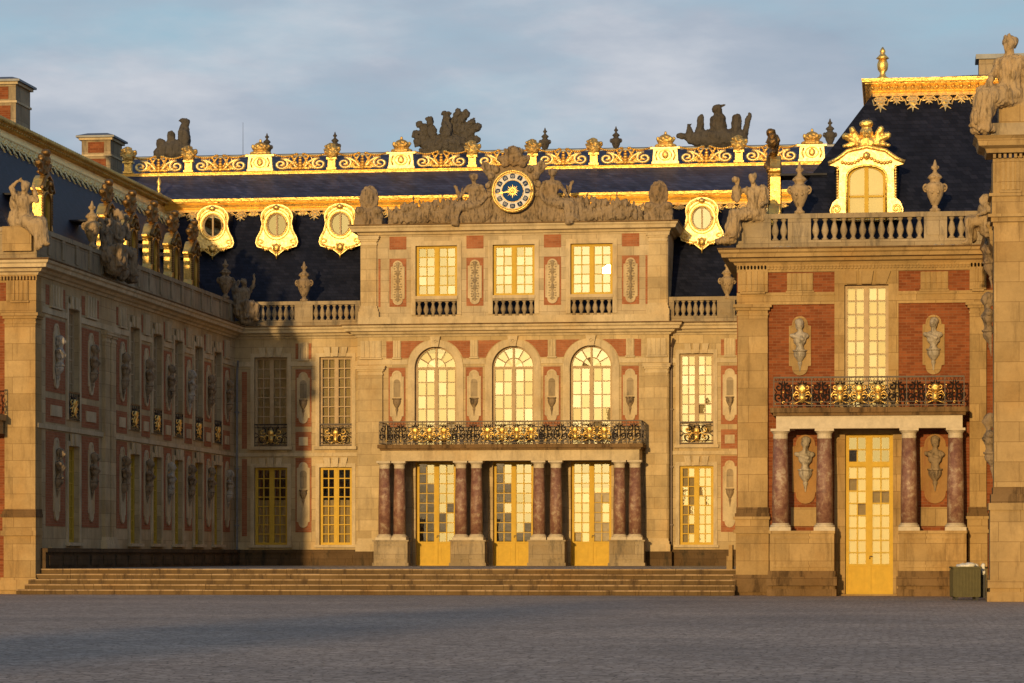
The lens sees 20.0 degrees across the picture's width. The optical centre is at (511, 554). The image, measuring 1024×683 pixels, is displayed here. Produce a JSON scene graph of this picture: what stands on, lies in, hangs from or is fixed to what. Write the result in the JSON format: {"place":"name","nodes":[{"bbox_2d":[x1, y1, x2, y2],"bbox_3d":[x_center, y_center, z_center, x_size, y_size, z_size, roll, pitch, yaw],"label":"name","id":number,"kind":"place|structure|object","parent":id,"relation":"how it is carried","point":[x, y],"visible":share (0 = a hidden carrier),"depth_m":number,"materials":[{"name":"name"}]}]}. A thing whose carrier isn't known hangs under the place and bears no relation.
{"place":"outdoors","nodes":[
{"label":"outdoors","id":0,"kind":"place"},
{"bbox_2d":[60,566,735,584],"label":"court paving","id":1,"kind":"structure","parent":0,"point":[464,567],"depth_m":95.82,"materials":[{"name":"stone"}]},
{"bbox_2d":[0,115,244,568],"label":"palace wing","id":2,"kind":"structure","parent":1,"relation":"on","point":[165,311],"depth_m":98.67,"materials":[{"name":"beige stone"}]},
{"bbox_2d":[0,77,36,129],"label":"chimney","id":3,"kind":"object","parent":2,"relation":"on","point":[15,100],"visible":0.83,"depth_m":107.87,"materials":[{"name":"stone"}]},
{"bbox_2d":[55,335,66,384],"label":"bust","id":4,"kind":"object","parent":2,"relation":"attached to","point":[60,342],"visible":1,"depth_m":88.79,"materials":[{"name":"stone"}]},
{"bbox_2d":[55,448,66,497],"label":"bust","id":5,"kind":"object","parent":2,"relation":"attached to","point":[61,467],"visible":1,"depth_m":88.80,"materials":[{"name":"stone"}]},
{"bbox_2d":[69,310,73,419],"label":"window","id":6,"kind":"structure","parent":2,"relation":"in","point":[71,313],"depth_m":91.36,"materials":[{"name":"beige paint"}]},
{"bbox_2d":[69,447,73,541],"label":"window","id":7,"kind":"structure","parent":2,"relation":"in","point":[71,449],"depth_m":91.34,"materials":[{"name":"paint"}]},
{"bbox_2d":[81,201,102,247],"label":"urn","id":8,"kind":"object","parent":2,"relation":"on","point":[91,227],"visible":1,"depth_m":92.82,"materials":[{"name":"stone"}]},
{"bbox_2d":[90,452,100,498],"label":"bust","id":9,"kind":"object","parent":2,"relation":"attached to","point":[94,467],"visible":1,"depth_m":92.61,"materials":[{"name":"stone"}]},
{"bbox_2d":[90,344,100,390],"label":"bust","id":10,"kind":"object","parent":2,"relation":"attached to","point":[95,361],"visible":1,"depth_m":92.61,"materials":[{"name":"stone"}]},
{"bbox_2d":[76,133,127,173],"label":"chimney","id":11,"kind":"object","parent":2,"relation":"on","point":[104,149],"visible":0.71,"depth_m":120.83,"materials":[{"name":"stone"}]},
{"bbox_2d":[97,208,138,283],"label":"statue group","id":12,"kind":"object","parent":2,"relation":"on","point":[118,259],"visible":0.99,"depth_m":94.30,"materials":[{"name":"stone"}]},
{"bbox_2d":[121,456,131,501],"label":"bust","id":13,"kind":"object","parent":2,"relation":"attached to","point":[125,470],"visible":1,"depth_m":96.35,"materials":[{"name":"stone"}]},
{"bbox_2d":[121,352,131,397],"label":"bust","id":14,"kind":"object","parent":2,"relation":"attached to","point":[125,367],"visible":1,"depth_m":96.35,"materials":[{"name":"stone"}]},
{"bbox_2d":[131,328,134,429],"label":"window","id":15,"kind":"structure","parent":2,"relation":"in","point":[132,330],"depth_m":98.62,"materials":[{"name":"grey glass"}]},
{"bbox_2d":[131,455,134,542],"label":"window","id":16,"kind":"structure","parent":2,"relation":"in","point":[132,456],"depth_m":98.60,"materials":[{"name":"paint"}]},
{"bbox_2d":[146,359,155,402],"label":"bust","id":17,"kind":"object","parent":2,"relation":"attached to","point":[150,365],"visible":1,"depth_m":99.42,"materials":[{"name":"stone"}]},
{"bbox_2d":[146,459,155,503],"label":"bust","id":18,"kind":"object","parent":2,"relation":"attached to","point":[150,476],"visible":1,"depth_m":99.43,"materials":[{"name":"stone"}]},
{"bbox_2d":[153,335,156,433],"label":"window","id":19,"kind":"structure","parent":2,"relation":"in","point":[154,337],"depth_m":101.58,"materials":[{"name":"grey glass"}]},
{"bbox_2d":[153,458,156,543],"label":"window","id":20,"kind":"structure","parent":2,"relation":"in","point":[154,459],"depth_m":101.55,"materials":[{"name":"paint"}]},
{"bbox_2d":[167,462,176,504],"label":"bust","id":21,"kind":"object","parent":2,"relation":"attached to","point":[172,478],"visible":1,"depth_m":102.39,"materials":[{"name":"stone"}]},
{"bbox_2d":[167,365,176,406],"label":"bust","id":22,"kind":"object","parent":2,"relation":"attached to","point":[172,381],"visible":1,"depth_m":102.40,"materials":[{"name":"stone"}]},
{"bbox_2d":[175,341,177,436],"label":"window","id":23,"kind":"structure","parent":2,"relation":"in","point":[176,343],"depth_m":104.57,"materials":[{"name":"beige paint"}]},
{"bbox_2d":[175,460,177,543],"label":"window","id":24,"kind":"structure","parent":2,"relation":"in","point":[176,462],"depth_m":104.55,"materials":[{"name":"paint"}]},
{"bbox_2d":[188,370,196,409],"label":"bust","id":25,"kind":"object","parent":2,"relation":"attached to","point":[192,375],"visible":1,"depth_m":105.37,"materials":[{"name":"stone"}]},
{"bbox_2d":[188,465,197,504],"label":"bust","id":26,"kind":"object","parent":2,"relation":"attached to","point":[192,470],"visible":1,"depth_m":105.37,"materials":[{"name":"stone"}]},
{"bbox_2d":[195,347,197,440],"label":"window","id":27,"kind":"structure","parent":2,"relation":"in","point":[196,349],"depth_m":107.52,"materials":[{"name":"black glass"}]},
{"bbox_2d":[195,463,197,543],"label":"window","id":28,"kind":"structure","parent":2,"relation":"in","point":[196,464],"depth_m":107.52,"materials":[{"name":"paint"}]},
{"bbox_2d":[208,375,216,415],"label":"bust","id":29,"kind":"object","parent":2,"relation":"attached to","point":[212,380],"visible":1,"depth_m":108.34,"materials":[{"name":"stone"}]},
{"bbox_2d":[208,467,216,507],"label":"bust","id":30,"kind":"object","parent":2,"relation":"attached to","point":[212,483],"visible":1,"depth_m":108.35,"materials":[{"name":"stone"}]},
{"bbox_2d":[214,353,216,443],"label":"window","id":31,"kind":"structure","parent":2,"relation":"in","point":[215,354],"depth_m":110.50,"materials":[{"name":"grey glass"}]},
{"bbox_2d":[214,466,216,544],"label":"window","id":32,"kind":"structure","parent":2,"relation":"in","point":[215,467],"depth_m":110.48,"materials":[{"name":"paint"}]},
{"bbox_2d":[216,259,234,298],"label":"urn","id":33,"kind":"object","parent":2,"relation":"on","point":[225,281],"visible":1,"depth_m":111.20,"materials":[{"name":"stone"}]},
{"bbox_2d":[226,469,234,506],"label":"bust","id":34,"kind":"object","parent":2,"relation":"attached to","point":[229,482],"visible":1,"depth_m":111.34,"materials":[{"name":"stone"}]},
{"bbox_2d":[226,380,234,416],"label":"bust","id":35,"kind":"object","parent":2,"relation":"attached to","point":[230,393],"visible":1,"depth_m":111.34,"materials":[{"name":"stone"}]},
{"bbox_2d":[128,164,818,565],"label":"palace","id":36,"kind":"structure","parent":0,"point":[500,394],"depth_m":111.56,"materials":[{"name":"stone"}]},
{"bbox_2d":[157,176,160,193],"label":"finial","id":37,"kind":"object","parent":36,"relation":"on","point":[158,185],"visible":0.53,"depth_m":117.55,"materials":[{"name":"gold metal"}]},
{"bbox_2d":[231,273,259,325],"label":"statue","id":38,"kind":"object","parent":36,"relation":"on","point":[245,310],"visible":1,"depth_m":112.42,"materials":[{"name":"stone"}]},
{"bbox_2d":[255,358,286,446],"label":"window","id":39,"kind":"structure","parent":36,"relation":"in","point":[270,373],"depth_m":113.01,"materials":[{"name":"glass"}]},
{"bbox_2d":[255,468,286,544],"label":"window","id":40,"kind":"structure","parent":36,"relation":"in","point":[271,514],"depth_m":112.96,"materials":[{"name":"paint"}]},
{"bbox_2d":[295,262,312,300],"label":"urn","id":41,"kind":"object","parent":36,"relation":"on","point":[303,283],"visible":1,"depth_m":112.54,"materials":[{"name":"stone"}]},
{"bbox_2d":[320,357,351,445],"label":"window","id":42,"kind":"structure","parent":36,"relation":"in","point":[335,372],"depth_m":112.65,"materials":[{"name":"glass"}]},
{"bbox_2d":[320,467,351,544],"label":"window","id":43,"kind":"structure","parent":36,"relation":"in","point":[336,514],"depth_m":112.63,"materials":[{"name":"paint"}]},
{"bbox_2d":[354,185,384,224],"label":"cartouche","id":44,"kind":"object","parent":36,"relation":"attached to","point":[368,210],"visible":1,"depth_m":111.81,"materials":[{"name":"stone"}]},
{"bbox_2d":[387,188,466,223],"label":"carved heap","id":45,"kind":"object","parent":36,"relation":"on","point":[412,212],"visible":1,"depth_m":111.51,"materials":[{"name":"stone"}]},
{"bbox_2d":[416,347,455,443],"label":"window","id":46,"kind":"structure","parent":36,"relation":"in","point":[435,373],"depth_m":111.81,"materials":[{"name":"beige glass"}]},
{"bbox_2d":[417,462,455,565],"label":"door","id":47,"kind":"structure","parent":36,"relation":"in","point":[436,553],"depth_m":111.75,"materials":[{"name":"paint"}]},
{"bbox_2d":[416,246,456,295],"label":"window","id":48,"kind":"structure","parent":36,"relation":"in","point":[436,257],"depth_m":111.83,"materials":[{"name":"paint"}]},
{"bbox_2d":[431,173,492,225],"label":"statue","id":49,"kind":"object","parent":36,"relation":"on","point":[476,206],"visible":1,"depth_m":111.21,"materials":[{"name":"stone"}]},
{"bbox_2d":[120,129,826,176],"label":"roof crest","id":50,"kind":"object","parent":36,"relation":"on","point":[665,149],"visible":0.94,"depth_m":118.79,"materials":[{"name":"gold metal"}]},
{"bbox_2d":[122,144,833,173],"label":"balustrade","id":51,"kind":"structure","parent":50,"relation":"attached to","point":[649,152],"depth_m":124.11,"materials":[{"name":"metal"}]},
{"bbox_2d":[153,118,190,158],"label":"trophy","id":52,"kind":"object","parent":51,"relation":"on","point":[171,146],"visible":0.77,"depth_m":127.38,"materials":[{"name":"stone"}]},
{"bbox_2d":[263,134,272,151],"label":"urn","id":53,"kind":"object","parent":51,"relation":"on","point":[266,141],"visible":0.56,"depth_m":126.96,"materials":[{"name":"stone"}]},
{"bbox_2d":[331,132,340,146],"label":"urn","id":54,"kind":"object","parent":51,"relation":"on","point":[334,140],"visible":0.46,"depth_m":126.56,"materials":[{"name":"stone"}]},
{"bbox_2d":[412,108,481,153],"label":"trophy","id":55,"kind":"object","parent":51,"relation":"on","point":[457,131],"visible":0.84,"depth_m":125.80,"materials":[{"name":"stone"}]},
{"bbox_2d":[539,128,550,149],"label":"urn","id":56,"kind":"object","parent":51,"relation":"on","point":[545,141],"visible":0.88,"depth_m":125.30,"materials":[{"name":"stone"}]},
{"bbox_2d":[610,127,621,148],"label":"urn","id":57,"kind":"object","parent":51,"relation":"on","point":[615,141],"visible":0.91,"depth_m":124.90,"materials":[{"name":"stone"}]},
{"bbox_2d":[676,104,751,148],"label":"trophy","id":58,"kind":"object","parent":51,"relation":"on","point":[718,133],"visible":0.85,"depth_m":124.19,"materials":[{"name":"stone"}]},
{"bbox_2d":[823,119,836,144],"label":"urn","id":59,"kind":"object","parent":51,"relation":"on","point":[829,135],"visible":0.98,"depth_m":123.67,"materials":[{"name":"stone"}]},
{"bbox_2d":[480,145,546,222],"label":"clock surround","id":60,"kind":"object","parent":36,"relation":"on","point":[514,157],"visible":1,"depth_m":111.20,"materials":[{"name":"stone"}]},
{"bbox_2d":[491,169,533,212],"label":"clock","id":61,"kind":"object","parent":60,"relation":"attached to","point":[512,190],"visible":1,"depth_m":110.94,"materials":[{"name":"ceramic"}]},
{"bbox_2d":[493,346,533,443],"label":"window","id":62,"kind":"structure","parent":36,"relation":"in","point":[513,373],"depth_m":111.42,"materials":[{"name":"beige glass"}]},
{"bbox_2d":[494,462,532,565],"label":"door","id":63,"kind":"structure","parent":36,"relation":"in","point":[513,553],"depth_m":111.31,"materials":[{"name":"paint"}]},
{"bbox_2d":[493,245,533,294],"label":"window","id":64,"kind":"structure","parent":36,"relation":"in","point":[514,256],"depth_m":111.42,"materials":[{"name":"paint"}]},
{"bbox_2d":[534,168,594,224],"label":"statue","id":65,"kind":"object","parent":36,"relation":"on","point":[551,205],"visible":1,"depth_m":110.78,"materials":[{"name":"stone"}]},
{"bbox_2d":[570,346,611,443],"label":"window","id":66,"kind":"structure","parent":36,"relation":"in","point":[590,372],"depth_m":110.99,"materials":[{"name":"beige glass"}]},
{"bbox_2d":[571,462,610,565],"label":"door","id":67,"kind":"structure","parent":36,"relation":"in","point":[591,506],"depth_m":111.02,"materials":[{"name":"paint"}]},
{"bbox_2d":[571,244,612,293],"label":"window","id":68,"kind":"structure","parent":36,"relation":"in","point":[591,255],"depth_m":111.02,"materials":[{"name":"paint"}]},
{"bbox_2d":[562,185,643,220],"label":"carved heap","id":69,"kind":"object","parent":36,"relation":"on","point":[615,210],"visible":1,"depth_m":110.53,"materials":[{"name":"stone"}]},
{"bbox_2d":[643,180,673,219],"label":"cartouche","id":70,"kind":"object","parent":36,"relation":"on","point":[658,206],"visible":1,"depth_m":110.33,"materials":[{"name":"stone"}]},
{"bbox_2d":[680,354,712,443],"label":"window","id":71,"kind":"structure","parent":36,"relation":"in","point":[696,370],"depth_m":110.83,"materials":[{"name":"glass"}]},
{"bbox_2d":[680,466,712,544],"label":"window","id":72,"kind":"structure","parent":36,"relation":"in","point":[696,482],"depth_m":110.80,"materials":[{"name":"paint"}]},
{"bbox_2d":[718,264,735,298],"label":"urn","id":73,"kind":"object","parent":36,"relation":"on","point":[726,281],"visible":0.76,"depth_m":110.36,"materials":[{"name":"stone"}]},
{"bbox_2d":[0,594,1023,682],"bbox_3d":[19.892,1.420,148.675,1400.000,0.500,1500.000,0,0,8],"label":"ground","id":74,"kind":"structure","parent":0,"point":[426,639],"depth_m":40.15,"materials":[{"name":"stone"}]},
{"bbox_2d":[0,226,44,593],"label":"pavilion","id":75,"kind":"structure","parent":74,"relation":"on","point":[21,512],"depth_m":86.83,"materials":[{"name":"beige stone"}]},
{"bbox_2d":[8,177,49,249],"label":"statue","id":76,"kind":"object","parent":75,"relation":"on","point":[21,213],"visible":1,"depth_m":86.82,"materials":[{"name":"stone"}]},
{"bbox_2d":[16,570,735,595],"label":"steps","id":77,"kind":"structure","parent":74,"relation":"on","point":[484,577],"depth_m":85.08,"materials":[{"name":"stone"}]},
{"bbox_2d":[16,568,735,591],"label":"step treads","id":78,"kind":"object","parent":77,"relation":"on","point":[387,580],"visible":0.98,"depth_m":85.05,"materials":[{"name":"stone"}]},
{"bbox_2d":[717,75,1013,595],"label":"pavilion","id":79,"kind":"structure","parent":74,"relation":"on","point":[864,278],"depth_m":83.79,"materials":[{"name":"beige stone"}]},
{"bbox_2d":[715,172,769,245],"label":"statue","id":80,"kind":"object","parent":79,"relation":"on","point":[755,210],"visible":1,"depth_m":83.92,"materials":[{"name":"stone"}]},
{"bbox_2d":[787,162,811,213],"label":"urn","id":81,"kind":"object","parent":79,"relation":"on","point":[799,191],"visible":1,"depth_m":83.90,"materials":[{"name":"stone"}]},
{"bbox_2d":[790,318,808,370],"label":"bust","id":82,"kind":"object","parent":79,"relation":"attached to","point":[799,336],"visible":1,"depth_m":83.72,"materials":[{"name":"stone"}]},
{"bbox_2d":[794,436,814,491],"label":"bust","id":83,"kind":"object","parent":79,"relation":"attached to","point":[804,455],"visible":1,"depth_m":83.63,"materials":[{"name":"stone"}]},
{"bbox_2d":[845,285,887,406],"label":"window","id":84,"kind":"structure","parent":79,"relation":"in","point":[866,306],"depth_m":83.94,"materials":[{"name":"beige paint"}]},
{"bbox_2d":[845,434,892,593],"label":"door","id":85,"kind":"structure","parent":79,"relation":"in","point":[868,484],"depth_m":83.90,"materials":[{"name":"paint"}]},
{"bbox_2d":[876,47,888,77],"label":"roof finial","id":86,"kind":"object","parent":79,"relation":"on","point":[882,63],"visible":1,"depth_m":87.55,"materials":[{"name":"gold metal"}]},
{"bbox_2d":[923,317,942,369],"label":"bust","id":87,"kind":"object","parent":79,"relation":"attached to","point":[933,335],"visible":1,"depth_m":83.21,"materials":[{"name":"stone"}]},
{"bbox_2d":[924,435,944,490],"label":"bust","id":88,"kind":"object","parent":79,"relation":"attached to","point":[935,455],"visible":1,"depth_m":83.14,"materials":[{"name":"stone"}]},
{"bbox_2d":[922,160,946,210],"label":"urn","id":89,"kind":"object","parent":79,"relation":"on","point":[934,188],"visible":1,"depth_m":83.38,"materials":[{"name":"stone"}]},
{"bbox_2d":[962,194,990,244],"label":"statue","id":90,"kind":"object","parent":79,"relation":"on","point":[977,221],"visible":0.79,"depth_m":76.94,"materials":[{"name":"stone"}]},
{"bbox_2d":[975,53,1023,74],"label":"chimney","id":91,"kind":"object","parent":79,"relation":"on","point":[984,62],"visible":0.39,"depth_m":92.30,"materials":[{"name":"stone"}]},
{"bbox_2d":[949,562,981,599],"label":"rubbish bin","id":92,"kind":"object","parent":74,"relation":"on","point":[965,579],"visible":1,"depth_m":75.08,"materials":[{"name":"plastic"}]},
{"bbox_2d":[975,563,987,597],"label":"waste sack holder","id":93,"kind":"object","parent":74,"relation":"on","point":[983,572],"visible":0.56,"depth_m":75.87,"materials":[{"name":"plastic"}]},
{"bbox_2d":[973,103,1023,601],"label":"building","id":94,"kind":"structure","parent":74,"relation":"on","point":[1005,505],"depth_m":72.48,"materials":[{"name":"stone"}]},
{"bbox_2d":[980,292,992,355],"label":"bust","id":95,"kind":"object","parent":94,"relation":"attached to","point":[986,299],"visible":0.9,"depth_m":78.86,"materials":[{"name":"stone"}]},
{"bbox_2d":[981,238,992,287],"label":"bust","id":96,"kind":"object","parent":94,"relation":"attached to","point":[987,263],"visible":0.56,"depth_m":78.36,"materials":[{"name":"stone"}]},
{"bbox_2d":[982,413,992,477],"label":"bust","id":97,"kind":"object","parent":94,"relation":"attached to","point":[987,437],"visible":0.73,"depth_m":77.38,"materials":[{"name":"stone"}]},
{"bbox_2d":[968,33,1023,134],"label":"statue","id":98,"kind":"object","parent":94,"relation":"on","point":[990,98],"visible":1,"depth_m":72.29,"materials":[{"name":"stone"}]},
{"bbox_2d":[0,0,1023,156],"label":"sky","id":99,"kind":"structure","parent":0,"point":[297,73],"materials":[{"name":"blue"}]}
]}

